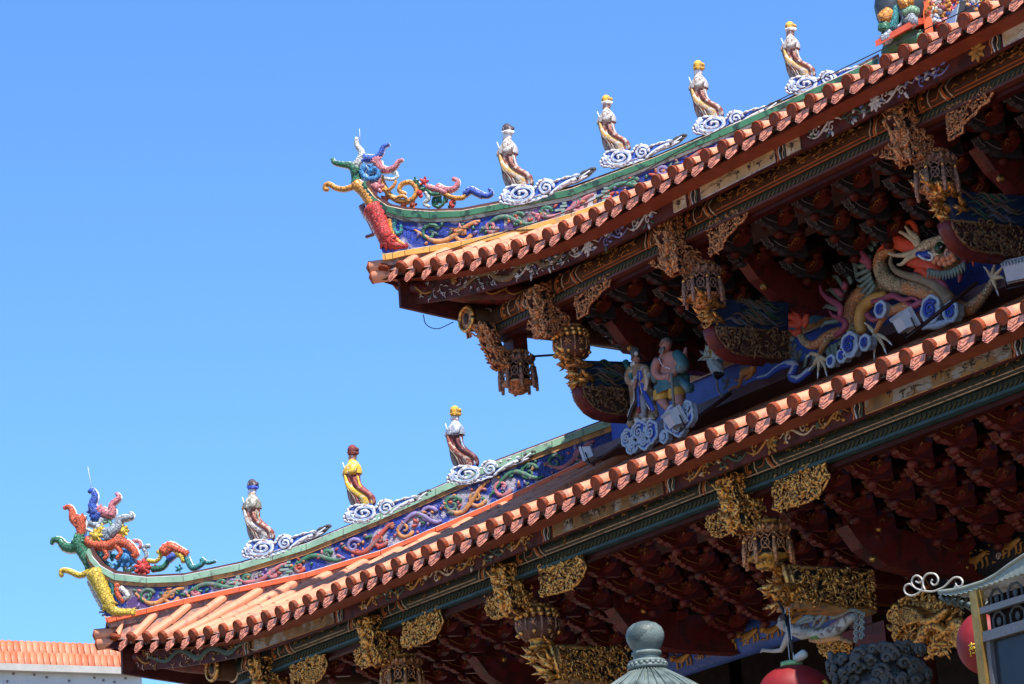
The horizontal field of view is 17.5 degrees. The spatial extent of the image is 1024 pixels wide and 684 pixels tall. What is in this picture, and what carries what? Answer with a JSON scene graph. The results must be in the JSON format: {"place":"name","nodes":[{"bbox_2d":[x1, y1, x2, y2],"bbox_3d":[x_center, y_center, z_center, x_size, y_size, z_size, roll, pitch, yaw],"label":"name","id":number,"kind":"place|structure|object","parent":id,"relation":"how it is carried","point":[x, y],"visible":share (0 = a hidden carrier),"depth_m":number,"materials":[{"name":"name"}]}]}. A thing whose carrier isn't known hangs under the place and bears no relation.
{"place":"outdoors","nodes":[
{"label":"outdoors","id":0,"kind":"place"},
{"bbox_2d":[0,640,141,683],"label":"apartment block","id":1,"kind":"structure","parent":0,"point":[32,662],"depth_m":77.56,"materials":[{"name":"tile"}]},
{"bbox_2d":[0,0,882,683],"label":"sky","id":2,"kind":"structure","parent":0,"point":[188,315],"materials":[{"name":"blue"}]},
{"bbox_2d":[611,621,696,683],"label":"ribbed roof","id":3,"kind":"structure","parent":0,"point":[647,664],"depth_m":18.64,"materials":[{"name":"metal"}]},
{"label":"ground","id":4,"kind":"structure","parent":0,"visible":0},
{"bbox_2d":[85,0,1023,683],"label":"temple","id":5,"kind":"structure","parent":4,"relation":"on","point":[869,484],"depth_m":29.84,"materials":[{"name":"wood"}]},
{"bbox_2d":[50,469,216,616],"bbox_3d":[-3.990,2.060,34.782,1.793,1.705,0.267,-6,-16,7],"label":"dragon finial","id":6,"kind":"object","parent":5,"relation":"on","point":[112,535],"visible":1,"depth_m":34.79,"materials":[{"name":"ceramic"}]},
{"bbox_2d":[241,479,331,558],"bbox_3d":[-2.337,1.818,34.555,0.993,0.905,0.311,-7,-16,10],"label":"immortal statue","id":7,"kind":"object","parent":5,"relation":"on","point":[261,543],"visible":1,"depth_m":34.40,"materials":[{"name":"white ceramic"}]},
{"bbox_2d":[342,445,431,523],"bbox_3d":[-1.285,1.450,34.431,0.983,0.896,0.308,-7,-16,10],"label":"immortal statue","id":8,"kind":"object","parent":5,"relation":"on","point":[362,508],"visible":1,"depth_m":34.30,"materials":[{"name":"ceramic"}]},
{"bbox_2d":[322,129,493,250],"bbox_3d":[-1.050,-1.569,32.897,1.718,1.365,0.289,-7,-16,12],"label":"dragon finial","id":9,"kind":"object","parent":5,"relation":"on","point":[383,229],"visible":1,"depth_m":32.92,"materials":[{"name":"multicoloured ceramic"}]},
{"bbox_2d":[423,314,453,328],"bbox_3d":[-0.729,-0.233,32.731,0.010,0.233,0.539,7,-19,-33],"label":"drip cable","id":10,"kind":"object","parent":5,"relation":"hanging from","point":[435,328],"visible":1,"depth_m":32.75,"materials":[{"name":"black paint"}]},
{"bbox_2d":[363,203,533,229],"bbox_3d":[-0.360,-1.273,32.604,2.266,0.512,0.010,-7,-16,10],"label":"ridge cable","id":11,"kind":"object","parent":5,"relation":"on","point":[454,227],"visible":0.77,"depth_m":32.60,"materials":[{"name":"black paint"}]},
{"bbox_2d":[445,406,535,485],"bbox_3d":[-0.212,1.042,34.313,0.988,0.900,0.310,-7,-16,10],"label":"immortal statue","id":12,"kind":"object","parent":5,"relation":"on","point":[464,459],"visible":1,"depth_m":34.22,"materials":[{"name":"white ceramic"}]},
{"bbox_2d":[496,123,596,205],"bbox_3d":[0.345,-1.781,32.743,1.014,0.924,0.318,-7,-16,10],"label":"immortal statue","id":13,"kind":"object","parent":5,"relation":"on","point":[519,188],"visible":1,"depth_m":32.58,"materials":[{"name":"white ceramic"}]},
{"bbox_2d":[533,346,590,356],"bbox_3d":[0.475,0.095,32.117,0.023,0.190,0.966,7,-19,-33],"label":"tie cable","id":14,"kind":"object","parent":5,"relation":"attached to","point":[548,355],"visible":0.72,"depth_m":32.32,"materials":[{"name":"black paint"}]},
{"bbox_2d":[579,443,621,466],"bbox_3d":[1.024,0.999,32.067,0.738,0.329,0.217,-9,-16,15],"label":"floodlight","id":15,"kind":"object","parent":5,"relation":"attached to","point":[588,455],"visible":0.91,"depth_m":32.06,"materials":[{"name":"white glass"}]},
{"bbox_2d":[621,346,661,454],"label":"elder statue","id":16,"kind":"object","parent":5,"relation":"on","point":[645,430],"visible":1,"depth_m":31.52,"materials":[{"name":"ceramic"}]},
{"bbox_2d":[597,95,686,168],"bbox_3d":[1.283,-2.096,32.632,0.906,0.825,0.284,-7,-16,10],"label":"immortal statue","id":17,"kind":"object","parent":5,"relation":"on","point":[618,153],"visible":1,"depth_m":32.48,"materials":[{"name":"ceramic"}]},
{"bbox_2d":[650,337,697,444],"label":"bare chested statue","id":18,"kind":"object","parent":5,"relation":"on","point":[670,375],"visible":1,"depth_m":31.11,"materials":[{"name":"multicoloured ceramic"}]},
{"bbox_2d":[661,392,731,432],"bbox_3d":[1.733,0.651,31.052,0.777,0.426,0.262,7,-19,-33],"label":"floodlight","id":19,"kind":"object","parent":5,"relation":"attached to","point":[674,417],"visible":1,"depth_m":30.83,"materials":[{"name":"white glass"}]},
{"bbox_2d":[436,0,985,253],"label":"cable","id":20,"kind":"object","parent":5,"relation":"attached to","point":[724,127],"visible":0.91,"depth_m":28.64,"materials":[{"name":"black rubber"}]},
{"bbox_2d":[698,344,724,396],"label":"crane statue","id":21,"kind":"object","parent":5,"relation":"on","point":[715,366],"visible":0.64,"depth_m":31.96,"materials":[{"name":"white ceramic"}]},
{"bbox_2d":[688,60,781,135],"bbox_3d":[2.193,-2.423,32.526,0.926,0.844,0.290,-7,-16,10],"label":"immortal statue","id":22,"kind":"object","parent":5,"relation":"on","point":[709,113],"visible":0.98,"depth_m":32.45,"materials":[{"name":"white ceramic"}]},
{"bbox_2d":[721,342,798,390],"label":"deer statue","id":23,"kind":"object","parent":5,"relation":"on","point":[748,372],"visible":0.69,"depth_m":31.52,"materials":[{"name":"brown ceramic"}]},
{"bbox_2d":[760,601,828,683],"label":"paper lantern","id":24,"kind":"object","parent":5,"relation":"hanging from","point":[795,670],"visible":1,"depth_m":25.75,"materials":[{"name":"paper"}]},
{"bbox_2d":[760,608,865,652],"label":"apsara statue","id":25,"kind":"object","parent":5,"relation":"attached to","point":[831,632],"visible":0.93,"depth_m":27.52,"materials":[{"name":"white stone"}]},
{"bbox_2d":[780,21,871,94],"bbox_3d":[3.085,-2.802,32.439,0.911,0.830,0.286,-7,-16,10],"label":"immortal statue","id":26,"kind":"object","parent":5,"relation":"on","point":[801,73],"visible":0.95,"depth_m":32.38,"materials":[{"name":"ceramic"}]},
{"bbox_2d":[756,211,1005,383],"bbox_3d":[3.276,-0.471,29.980,0.384,1.303,3.615,5,-18,-30],"label":"wall dragon statue","id":27,"kind":"object","parent":5,"relation":"on","point":[928,291],"depth_m":29.76,"materials":[{"name":"multicoloured ceramic"}]},
{"bbox_2d":[886,589,965,660],"bbox_3d":[3.452,2.385,27.809,0.193,0.659,1.070,7,-19,-33],"label":"gilded dragon bracket","id":28,"kind":"object","parent":5,"relation":"attached to","point":[933,622],"visible":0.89,"depth_m":27.72,"materials":[{"name":"gold wood"}]},
{"bbox_2d":[889,281,977,338],"bbox_3d":[3.641,-0.273,28.636,0.770,0.444,0.259,-1,-16,-10],"label":"floodlight","id":29,"kind":"object","parent":5,"relation":"attached to","point":[905,320],"visible":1,"depth_m":28.55,"materials":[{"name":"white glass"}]},
{"bbox_2d":[875,0,997,53],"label":"gable stage","id":30,"kind":"object","parent":5,"relation":"on","point":[935,12],"visible":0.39,"depth_m":32.32,"materials":[{"name":"red paint"}]},
{"bbox_2d":[874,0,923,45],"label":"opera figure statue","id":31,"kind":"object","parent":30,"relation":"on","point":[892,15],"visible":1,"depth_m":32.17,"materials":[{"name":"paint"}]},
{"bbox_2d":[946,0,975,22],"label":"floodlight","id":32,"kind":"object","parent":5,"relation":"attached to","point":[960,7],"visible":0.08,"depth_m":28.18,"materials":[{"name":"black paint"}]},
{"bbox_2d":[956,614,990,673],"bbox_3d":[3.222,2.051,22.614,0.385,0.486,0.385,7,-19,-33],"label":"paper lantern","id":33,"kind":"object","parent":5,"relation":"hanging from","point":[965,645],"visible":0.42,"depth_m":22.51,"materials":[{"name":"paper"}]},
{"bbox_2d":[1001,256,1023,289],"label":"floodlight","id":34,"kind":"object","parent":5,"relation":"attached to","point":[1013,268],"visible":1,"depth_m":27.52,"materials":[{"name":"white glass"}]},
{"bbox_2d":[825,639,932,683],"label":"stone dragon column","id":35,"kind":"structure","parent":4,"relation":"on","point":[898,662],"depth_m":26.30,"materials":[{"name":"grey stone"}]},
{"bbox_2d":[903,553,1023,683],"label":"kiosk","id":36,"kind":"object","parent":4,"relation":"on","point":[999,647],"visible":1,"depth_m":17.83,"materials":[{"name":"metal"}]},
{"bbox_2d":[993,632,1023,683],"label":"window","id":37,"kind":"structure","parent":36,"relation":"in","point":[1009,651],"depth_m":17.73,"materials":[{"name":"blue glass"}]}
]}

